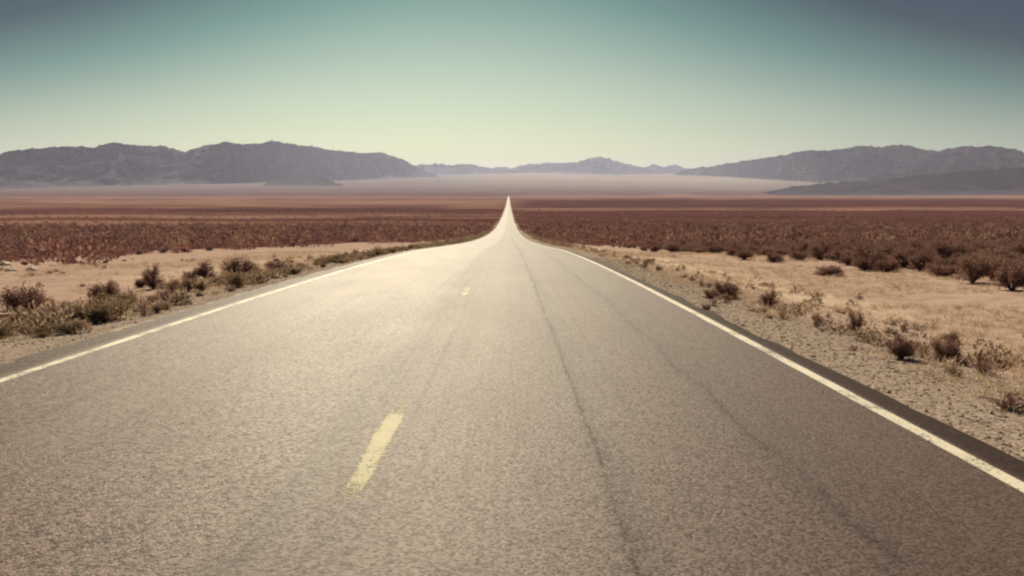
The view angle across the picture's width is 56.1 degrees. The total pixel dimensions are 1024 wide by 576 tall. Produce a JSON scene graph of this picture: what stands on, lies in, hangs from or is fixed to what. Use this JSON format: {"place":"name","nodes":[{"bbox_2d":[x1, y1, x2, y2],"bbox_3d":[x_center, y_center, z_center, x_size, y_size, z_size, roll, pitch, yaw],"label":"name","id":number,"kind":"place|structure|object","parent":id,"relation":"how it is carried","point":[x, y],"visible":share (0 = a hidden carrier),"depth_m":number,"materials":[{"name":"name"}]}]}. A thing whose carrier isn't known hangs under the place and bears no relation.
{"place":"outdoors","nodes":[
{"label":"outdoors","id":0,"kind":"place"},
{"bbox_2d":[0,140,440,188],"bbox_3d":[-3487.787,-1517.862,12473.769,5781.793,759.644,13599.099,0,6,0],"label":"mountain range","id":1,"kind":"structure","parent":0,"point":[114,164],"depth_m":9401.64,"materials":[{"name":"grey stone"}]},
{"bbox_2d":[0,196,1023,575],"bbox_3d":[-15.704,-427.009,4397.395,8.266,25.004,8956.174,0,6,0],"label":"road","id":2,"kind":"structure","parent":0,"point":[504,398],"depth_m":6.13,"materials":[{"name":"grey asphalt"}]},
{"bbox_2d":[0,173,1023,460],"bbox_3d":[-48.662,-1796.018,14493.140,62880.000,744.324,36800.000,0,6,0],"label":"ground","id":3,"kind":"structure","parent":0,"point":[554,193],"depth_m":540.54,"materials":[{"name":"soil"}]},
{"bbox_2d":[0,326,16,338],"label":"roadside weed","id":4,"kind":"object","parent":3,"relation":"on","point":[3,332],"visible":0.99,"depth_m":12.35,"materials":[{"name":"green plant"}]},
{"bbox_2d":[0,280,50,314],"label":"desert shrub","id":5,"kind":"object","parent":3,"relation":"on","point":[12,299],"visible":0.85,"depth_m":17.03,"materials":[{"name":"brown plant"}]},
{"bbox_2d":[30,325,53,334],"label":"roadside weed","id":6,"kind":"object","parent":3,"relation":"on","point":[48,330],"visible":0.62,"depth_m":12.34,"materials":[{"name":"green plant"}]},
{"bbox_2d":[34,329,51,337],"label":"roadside weed","id":7,"kind":"object","parent":3,"relation":"on","point":[42,334],"visible":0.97,"depth_m":12.09,"materials":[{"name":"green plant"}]},
{"bbox_2d":[49,318,85,334],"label":"roadside weed","id":8,"kind":"object","parent":3,"relation":"on","point":[62,328],"visible":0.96,"depth_m":12.35,"materials":[{"name":"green plant"}]},
{"bbox_2d":[63,298,95,319],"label":"roadside weed","id":9,"kind":"object","parent":3,"relation":"on","point":[78,304],"visible":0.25,"depth_m":14.19,"materials":[{"name":"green plant"}]},
{"bbox_2d":[83,305,106,322],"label":"roadside weed","id":10,"kind":"object","parent":3,"relation":"on","point":[94,316],"visible":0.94,"depth_m":13.62,"materials":[{"name":"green plant"}]},
{"bbox_2d":[83,299,118,321],"bbox_3d":[-5.883,0.328,13.773,0.449,0.360,0.450,0,6,-5],"label":"roadside weed","id":11,"kind":"object","parent":3,"relation":"on","point":[109,315],"visible":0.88,"depth_m":13.72,"materials":[{"name":"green plant"}]},
{"bbox_2d":[87,286,114,303],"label":"roadside weed","id":12,"kind":"object","parent":3,"relation":"on","point":[98,296],"visible":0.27,"depth_m":15.83,"materials":[{"name":"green plant"}]},
{"bbox_2d":[80,278,122,299],"bbox_3d":[-8.941,0.031,20.954,0.873,0.501,0.627,-4,7,-35],"label":"desert shrub","id":13,"kind":"object","parent":3,"relation":"on","point":[109,287],"visible":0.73,"depth_m":20.93,"materials":[{"name":"brown plant"}]},
{"bbox_2d":[101,295,130,317],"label":"roadside weed","id":14,"kind":"object","parent":3,"relation":"on","point":[119,307],"visible":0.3,"depth_m":14.24,"materials":[{"name":"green plant"}]},
{"bbox_2d":[118,293,139,301],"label":"roadside weed","id":15,"kind":"object","parent":3,"relation":"on","point":[125,296],"visible":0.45,"depth_m":17.58,"materials":[{"name":"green plant"}]},
{"bbox_2d":[134,278,145,286],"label":"desert shrub","id":16,"kind":"object","parent":3,"relation":"on","point":[138,283],"visible":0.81,"depth_m":24.36,"materials":[{"name":"brown plant"}]},
{"bbox_2d":[137,305,151,315],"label":"roadside weed","id":17,"kind":"object","parent":3,"relation":"on","point":[144,313],"visible":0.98,"depth_m":14.46,"materials":[{"name":"brown plant"}]},
{"bbox_2d":[139,262,165,288],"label":"desert shrub","id":18,"kind":"object","parent":3,"relation":"on","point":[152,281],"visible":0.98,"depth_m":23.84,"materials":[{"name":"brown plant"}]},
{"bbox_2d":[149,300,165,312],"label":"roadside weed","id":19,"kind":"object","parent":3,"relation":"on","point":[157,308],"visible":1,"depth_m":14.94,"materials":[{"name":"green plant"}]},
{"bbox_2d":[157,286,177,300],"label":"roadside weed","id":20,"kind":"object","parent":3,"relation":"on","point":[163,295],"visible":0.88,"depth_m":17.89,"materials":[{"name":"brown plant"}]},
{"bbox_2d":[162,277,180,292],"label":"roadside weed","id":21,"kind":"object","parent":3,"relation":"on","point":[170,285],"visible":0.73,"depth_m":20.81,"materials":[{"name":"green plant"}]},
{"bbox_2d":[174,273,195,291],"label":"roadside weed","id":22,"kind":"object","parent":3,"relation":"on","point":[185,283],"visible":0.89,"depth_m":20.32,"materials":[{"name":"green plant"}]},
{"bbox_2d":[181,268,198,278],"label":"desert shrub","id":23,"kind":"object","parent":3,"relation":"on","point":[192,273],"visible":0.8,"depth_m":27.84,"materials":[{"name":"brown plant"}]},
{"bbox_2d":[191,279,206,290],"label":"roadside weed","id":24,"kind":"object","parent":3,"relation":"on","point":[200,286],"visible":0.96,"depth_m":20.14,"materials":[{"name":"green plant"}]},
{"bbox_2d":[194,257,217,277],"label":"desert shrub","id":25,"kind":"object","parent":3,"relation":"on","point":[203,270],"visible":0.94,"depth_m":27.94,"materials":[{"name":"brown plant"}]},
{"bbox_2d":[208,274,225,284],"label":"roadside weed","id":26,"kind":"object","parent":3,"relation":"on","point":[214,279],"visible":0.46,"depth_m":22.15,"materials":[{"name":"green plant"}]},
{"bbox_2d":[223,284,236,290],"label":"roadside weed","id":27,"kind":"object","parent":3,"relation":"on","point":[229,288],"visible":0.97,"depth_m":19.38,"materials":[{"name":"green plant"}]},
{"bbox_2d":[225,272,247,287],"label":"roadside weed","id":28,"kind":"object","parent":3,"relation":"on","point":[237,278],"visible":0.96,"depth_m":20.48,"materials":[{"name":"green plant"}]},
{"bbox_2d":[214,254,259,273],"bbox_3d":[-8.401,-0.750,29.499,1.258,0.716,1.254,-5,8,-41],"label":"desert shrub","id":29,"kind":"object","parent":3,"relation":"on","point":[233,264],"visible":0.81,"depth_m":29.41,"materials":[{"name":"brown plant"}]},
{"bbox_2d":[261,258,284,269],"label":"desert shrub","id":30,"kind":"object","parent":3,"relation":"on","point":[275,264],"visible":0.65,"depth_m":30.89,"materials":[{"name":"brown plant"}]},
{"bbox_2d":[279,259,294,267],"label":"roadside weed","id":31,"kind":"object","parent":3,"relation":"on","point":[282,262],"visible":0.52,"depth_m":29.76,"materials":[{"name":"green plant"}]},
{"bbox_2d":[288,265,303,273],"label":"roadside weed","id":32,"kind":"object","parent":3,"relation":"on","point":[295,270],"visible":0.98,"depth_m":25.33,"materials":[{"name":"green plant"}]},
{"bbox_2d":[262,177,343,185],"bbox_3d":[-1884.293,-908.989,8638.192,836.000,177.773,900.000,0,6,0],"label":"foothill","id":33,"kind":"structure","parent":3,"relation":"on","point":[284,181],"depth_m":8624.60,"materials":[{"name":"grey stone"}]},
{"bbox_2d":[328,253,338,262],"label":"roadside weed","id":34,"kind":"object","parent":3,"relation":"on","point":[334,256],"visible":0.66,"depth_m":33.79,"materials":[{"name":"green plant"}]},
{"bbox_2d":[0,208,1023,265],"bbox_3d":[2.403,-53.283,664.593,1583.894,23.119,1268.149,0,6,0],"label":"desert brush","id":35,"kind":"object","parent":3,"relation":"on","point":[101,239],"visible":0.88,"depth_m":207.15,"materials":[{"name":"brown plant"}]},
{"bbox_2d":[0,226,1023,369],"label":"verge growth","id":36,"kind":"object","parent":3,"relation":"on","point":[26,323],"visible":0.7,"depth_m":14.79,"materials":[{"name":"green plant"}]},
{"bbox_2d":[649,244,661,251],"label":"desert shrub","id":37,"kind":"object","parent":3,"relation":"on","point":[656,248],"visible":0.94,"depth_m":68.08,"materials":[{"name":"brown plant"}]},
{"bbox_2d":[660,240,681,251],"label":"desert shrub","id":38,"kind":"object","parent":3,"relation":"on","point":[670,246],"visible":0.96,"depth_m":66.00,"materials":[{"name":"brown plant"}]},
{"bbox_2d":[673,236,690,245],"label":"desert shrub","id":39,"kind":"object","parent":3,"relation":"on","point":[683,242],"visible":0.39,"depth_m":75.97,"materials":[{"name":"brown plant"}]},
{"bbox_2d":[681,241,697,251],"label":"desert shrub","id":40,"kind":"object","parent":3,"relation":"on","point":[693,244],"visible":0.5,"depth_m":72.06,"materials":[{"name":"brown plant"}]},
{"bbox_2d":[693,246,706,252],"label":"desert shrub","id":41,"kind":"object","parent":3,"relation":"on","point":[700,250],"visible":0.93,"depth_m":63.36,"materials":[{"name":"brown plant"}]},
{"bbox_2d":[701,287,720,297],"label":"desert shrub","id":42,"kind":"object","parent":3,"relation":"on","point":[709,294],"visible":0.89,"depth_m":17.64,"materials":[{"name":"brown plant"}]},
{"bbox_2d":[704,244,725,253],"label":"desert shrub","id":43,"kind":"object","parent":3,"relation":"on","point":[714,248],"visible":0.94,"depth_m":61.37,"materials":[{"name":"brown plant"}]},
{"bbox_2d":[710,276,742,298],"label":"desert shrub","id":44,"kind":"object","parent":3,"relation":"on","point":[726,288],"visible":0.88,"depth_m":18.00,"materials":[{"name":"brown plant"}]},
{"bbox_2d":[721,292,733,299],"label":"roadside weed","id":45,"kind":"object","parent":3,"relation":"on","point":[726,296],"visible":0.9,"depth_m":17.43,"materials":[{"name":"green plant"}]},
{"bbox_2d":[726,247,738,255],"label":"desert shrub","id":46,"kind":"object","parent":3,"relation":"on","point":[730,251],"visible":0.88,"depth_m":48.82,"materials":[{"name":"brown plant"}]},
{"bbox_2d":[729,238,749,250],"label":"desert shrub","id":47,"kind":"object","parent":3,"relation":"on","point":[735,245],"visible":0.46,"depth_m":49.63,"materials":[{"name":"brown plant"}]},
{"bbox_2d":[733,247,753,258],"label":"desert shrub","id":48,"kind":"object","parent":3,"relation":"on","point":[744,254],"visible":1,"depth_m":42.82,"materials":[{"name":"brown plant"}]},
{"bbox_2d":[746,243,765,252],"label":"desert shrub","id":49,"kind":"object","parent":3,"relation":"on","point":[757,247],"visible":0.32,"depth_m":54.86,"materials":[{"name":"brown plant"}]},
{"bbox_2d":[754,245,776,255],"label":"desert shrub","id":50,"kind":"object","parent":3,"relation":"on","point":[763,251],"visible":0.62,"depth_m":47.54,"materials":[{"name":"brown plant"}]},
{"bbox_2d":[758,288,779,307],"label":"desert shrub","id":51,"kind":"object","parent":3,"relation":"on","point":[769,300],"visible":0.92,"depth_m":16.36,"materials":[{"name":"brown plant"}]},
{"bbox_2d":[763,250,786,261],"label":"desert shrub","id":52,"kind":"object","parent":3,"relation":"on","point":[774,257],"visible":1,"depth_m":39.36,"materials":[{"name":"brown plant"}]},
{"bbox_2d":[770,245,785,254],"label":"desert shrub","id":53,"kind":"object","parent":3,"relation":"on","point":[779,249],"visible":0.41,"depth_m":50.09,"materials":[{"name":"brown plant"}]},
{"bbox_2d":[775,308,789,318],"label":"roadside weed","id":54,"kind":"object","parent":3,"relation":"on","point":[781,314],"visible":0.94,"depth_m":14.26,"materials":[{"name":"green plant"}]},
{"bbox_2d":[786,237,811,255],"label":"desert shrub","id":55,"kind":"object","parent":3,"relation":"on","point":[802,247],"visible":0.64,"depth_m":46.67,"materials":[{"name":"brown plant"}]},
{"bbox_2d":[787,248,811,260],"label":"desert shrub","id":56,"kind":"object","parent":3,"relation":"on","point":[796,256],"visible":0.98,"depth_m":40.39,"materials":[{"name":"brown plant"}]},
{"bbox_2d":[811,313,823,327],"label":"roadside weed","id":57,"kind":"object","parent":3,"relation":"on","point":[816,321],"visible":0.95,"depth_m":13.40,"materials":[{"name":"brown plant"}]},
{"bbox_2d":[802,235,835,259],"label":"desert shrub","id":58,"kind":"object","parent":3,"relation":"on","point":[816,251],"visible":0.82,"depth_m":40.90,"materials":[{"name":"brown plant"}]},
{"bbox_2d":[813,263,845,275],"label":"desert shrub","id":59,"kind":"object","parent":3,"relation":"on","point":[832,270],"visible":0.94,"depth_m":30.58,"materials":[{"name":"brown plant"}]},
{"bbox_2d":[815,235,848,254],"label":"desert shrub","id":60,"kind":"object","parent":3,"relation":"on","point":[840,245],"visible":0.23,"depth_m":41.96,"materials":[{"name":"brown plant"}]},
{"bbox_2d":[826,236,846,245],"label":"desert shrub","id":61,"kind":"object","parent":3,"relation":"on","point":[837,240],"visible":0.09,"depth_m":50.79,"materials":[{"name":"brown plant"}]},
{"bbox_2d":[821,245,852,259],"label":"desert shrub","id":62,"kind":"object","parent":3,"relation":"on","point":[837,251],"visible":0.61,"depth_m":39.73,"materials":[{"name":"brown plant"}]},
{"bbox_2d":[835,252,854,264],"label":"desert shrub","id":63,"kind":"object","parent":3,"relation":"on","point":[846,259],"visible":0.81,"depth_m":37.10,"materials":[{"name":"brown plant"}]},
{"bbox_2d":[844,309,865,330],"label":"desert shrub","id":64,"kind":"object","parent":3,"relation":"on","point":[858,323],"visible":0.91,"depth_m":13.06,"materials":[{"name":"brown plant"}]},
{"bbox_2d":[848,234,864,245],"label":"desert shrub","id":65,"kind":"object","parent":3,"relation":"on","point":[851,241],"visible":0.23,"depth_m":73.86,"materials":[{"name":"brown plant"}]},
{"bbox_2d":[845,242,870,255],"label":"desert shrub","id":66,"kind":"object","parent":3,"relation":"on","point":[848,247],"visible":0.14,"depth_m":41.51,"materials":[{"name":"brown plant"}]},
{"bbox_2d":[850,253,875,270],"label":"desert shrub","id":67,"kind":"object","parent":3,"relation":"on","point":[863,263],"visible":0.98,"depth_m":33.62,"materials":[{"name":"brown plant"}]},
{"bbox_2d":[847,238,890,268],"bbox_3d":[12.979,-1.246,34.861,1.526,1.216,1.559,-4,7,-35],"label":"desert shrub","id":68,"kind":"object","parent":3,"relation":"on","point":[865,254],"visible":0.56,"depth_m":34.82,"materials":[{"name":"brown plant"}]},
{"bbox_2d":[875,244,892,253],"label":"desert shrub","id":69,"kind":"object","parent":3,"relation":"on","point":[885,249],"visible":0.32,"depth_m":48.77,"materials":[{"name":"brown plant"}]},
{"bbox_2d":[870,256,904,271],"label":"desert shrub","id":70,"kind":"object","parent":3,"relation":"on","point":[890,265],"visible":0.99,"depth_m":33.03,"materials":[{"name":"brown plant"}]},
{"bbox_2d":[882,240,903,254],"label":"desert shrub","id":71,"kind":"object","parent":3,"relation":"on","point":[891,246],"visible":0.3,"depth_m":49.20,"materials":[{"name":"brown plant"}]},
{"bbox_2d":[883,329,918,359],"bbox_3d":[4.230,0.606,10.438,0.363,0.352,0.406,5,8,41],"label":"desert shrub","id":72,"kind":"object","parent":3,"relation":"on","point":[899,349],"visible":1,"depth_m":10.39,"materials":[{"name":"brown plant"}]},
{"bbox_2d":[891,242,911,257],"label":"desert shrub","id":73,"kind":"object","parent":3,"relation":"on","point":[898,249],"visible":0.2,"depth_m":42.98,"materials":[{"name":"brown plant"}]},
{"bbox_2d":[889,247,914,266],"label":"desert shrub","id":74,"kind":"object","parent":3,"relation":"on","point":[898,256],"visible":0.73,"depth_m":35.89,"materials":[{"name":"brown plant"}]},
{"bbox_2d":[895,318,910,330],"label":"roadside weed","id":75,"kind":"object","parent":3,"relation":"on","point":[904,327],"visible":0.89,"depth_m":14.08,"materials":[{"name":"brown plant"}]},
{"bbox_2d":[895,242,923,256],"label":"desert shrub","id":76,"kind":"object","parent":3,"relation":"on","point":[910,251],"visible":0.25,"depth_m":39.30,"materials":[{"name":"brown plant"}]},
{"bbox_2d":[902,239,927,249],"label":"desert shrub","id":77,"kind":"object","parent":3,"relation":"on","point":[916,243],"visible":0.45,"depth_m":62.15,"materials":[{"name":"brown plant"}]},
{"bbox_2d":[906,243,933,270],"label":"desert shrub","id":78,"kind":"object","parent":3,"relation":"on","point":[918,259],"visible":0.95,"depth_m":33.88,"materials":[{"name":"brown plant"}]},
{"bbox_2d":[918,345,932,358],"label":"roadside weed","id":79,"kind":"object","parent":3,"relation":"on","point":[923,355],"visible":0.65,"depth_m":10.67,"materials":[{"name":"brown plant"}]},
{"bbox_2d":[921,262,962,275],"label":"desert shrub","id":80,"kind":"object","parent":3,"relation":"on","point":[938,270],"visible":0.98,"depth_m":30.47,"materials":[{"name":"brown plant"}]},
{"bbox_2d":[927,251,961,272],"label":"desert shrub","id":81,"kind":"object","parent":3,"relation":"on","point":[947,263],"visible":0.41,"depth_m":32.68,"materials":[{"name":"brown plant"}]},
{"bbox_2d":[928,232,962,259],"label":"desert shrub","id":82,"kind":"object","parent":3,"relation":"on","point":[944,248],"visible":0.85,"depth_m":41.14,"materials":[{"name":"brown plant"}]},
{"bbox_2d":[926,331,966,361],"bbox_3d":[4.802,0.657,10.660,0.433,0.359,0.468,-3,6,-24],"label":"desert shrub","id":83,"kind":"object","parent":3,"relation":"on","point":[947,344],"visible":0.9,"depth_m":10.60,"materials":[{"name":"brown plant"}]},
{"bbox_2d":[937,331,962,342],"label":"roadside weed","id":84,"kind":"object","parent":3,"relation":"on","point":[952,336],"visible":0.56,"depth_m":12.90,"materials":[{"name":"brown plant"}]},
{"bbox_2d":[943,366,962,376],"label":"roadside weed","id":85,"kind":"object","parent":3,"relation":"on","point":[952,371],"visible":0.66,"depth_m":9.40,"materials":[{"name":"beige plant"}]},
{"bbox_2d":[938,243,967,256],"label":"desert shrub","id":86,"kind":"object","parent":3,"relation":"on","point":[962,249],"visible":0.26,"depth_m":44.04,"materials":[{"name":"brown plant"}]},
{"bbox_2d":[946,248,995,283],"bbox_3d":[12.459,-0.626,25.896,1.284,0.998,1.168,-5,8,-41],"label":"desert shrub","id":87,"kind":"object","parent":3,"relation":"on","point":[975,272],"visible":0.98,"depth_m":25.74,"materials":[{"name":"brown plant"}]},
{"bbox_2d":[957,248,995,268],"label":"desert shrub","id":88,"kind":"object","parent":3,"relation":"on","point":[972,255],"visible":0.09,"depth_m":34.28,"materials":[{"name":"brown plant"}]},
{"bbox_2d":[959,238,994,254],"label":"desert shrub","id":89,"kind":"object","parent":3,"relation":"on","point":[969,249],"visible":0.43,"depth_m":43.88,"materials":[{"name":"brown plant"}]},
{"bbox_2d":[968,234,997,249],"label":"desert shrub","id":90,"kind":"object","parent":3,"relation":"on","point":[986,243],"visible":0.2,"depth_m":48.76,"materials":[{"name":"brown plant"}]},
{"bbox_2d":[969,352,998,375],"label":"roadside weed","id":91,"kind":"object","parent":3,"relation":"on","point":[987,368],"visible":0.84,"depth_m":9.69,"materials":[{"name":"brown plant"}]},
{"bbox_2d":[969,245,1012,259],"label":"desert shrub","id":92,"kind":"object","parent":3,"relation":"on","point":[997,250],"visible":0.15,"depth_m":38.35,"materials":[{"name":"brown plant"}]},
{"bbox_2d":[979,250,1010,279],"bbox_3d":[14.085,-0.672,28.137,1.034,0.932,1.040,-5,7,-38],"label":"desert shrub","id":93,"kind":"object","parent":3,"relation":"on","point":[996,265],"visible":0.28,"depth_m":28.02,"materials":[{"name":"brown plant"}]},
{"bbox_2d":[988,253,1023,289],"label":"desert shrub","id":94,"kind":"object","parent":3,"relation":"on","point":[1017,280],"visible":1,"depth_m":22.07,"materials":[{"name":"brown plant"}]},
{"bbox_2d":[991,253,1021,274],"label":"desert shrub","id":95,"kind":"object","parent":3,"relation":"on","point":[1011,260],"visible":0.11,"depth_m":29.76,"materials":[{"name":"brown plant"}]},
{"bbox_2d":[990,388,1023,411],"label":"roadside weed","id":96,"kind":"object","parent":3,"relation":"on","point":[1010,401],"visible":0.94,"depth_m":7.60,"materials":[{"name":"brown plant"}]},
{"bbox_2d":[995,236,1023,255],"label":"desert shrub","id":97,"kind":"object","parent":3,"relation":"on","point":[1019,247],"visible":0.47,"depth_m":41.05,"materials":[{"name":"brown plant"}]},
{"bbox_2d":[1005,250,1021,258],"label":"desert shrub","id":98,"kind":"object","parent":3,"relation":"on","point":[1014,253],"visible":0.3,"depth_m":38.45,"materials":[{"name":"brown plant"}]},
{"bbox_2d":[0,258,1023,458],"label":"gravel","id":99,"kind":"structure","parent":0,"point":[920,395],"depth_m":10.82,"materials":[{"name":"stone"}]},
{"bbox_2d":[0,0,1023,168],"label":"sky","id":100,"kind":"structure","parent":0,"point":[690,84],"materials":[{"name":"teal"}]},
{"bbox_2d":[415,157,687,175],"bbox_3d":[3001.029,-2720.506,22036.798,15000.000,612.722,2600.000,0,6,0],"label":"mountain range","id":101,"kind":"structure","parent":0,"point":[600,166],"depth_m":21984.60,"materials":[{"name":"grey stone"}]},
{"bbox_2d":[673,144,1023,182],"bbox_3d":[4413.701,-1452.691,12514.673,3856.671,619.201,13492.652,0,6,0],"label":"mountain range","id":102,"kind":"structure","parent":0,"point":[863,163],"depth_m":10305.45,"materials":[{"name":"grey stone"}]},
{"bbox_2d":[762,167,1023,195],"bbox_3d":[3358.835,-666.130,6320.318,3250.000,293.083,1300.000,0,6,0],"label":"foothill","id":103,"kind":"structure","parent":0,"point":[1006,181],"depth_m":6286.15,"materials":[{"name":"grey stone"}]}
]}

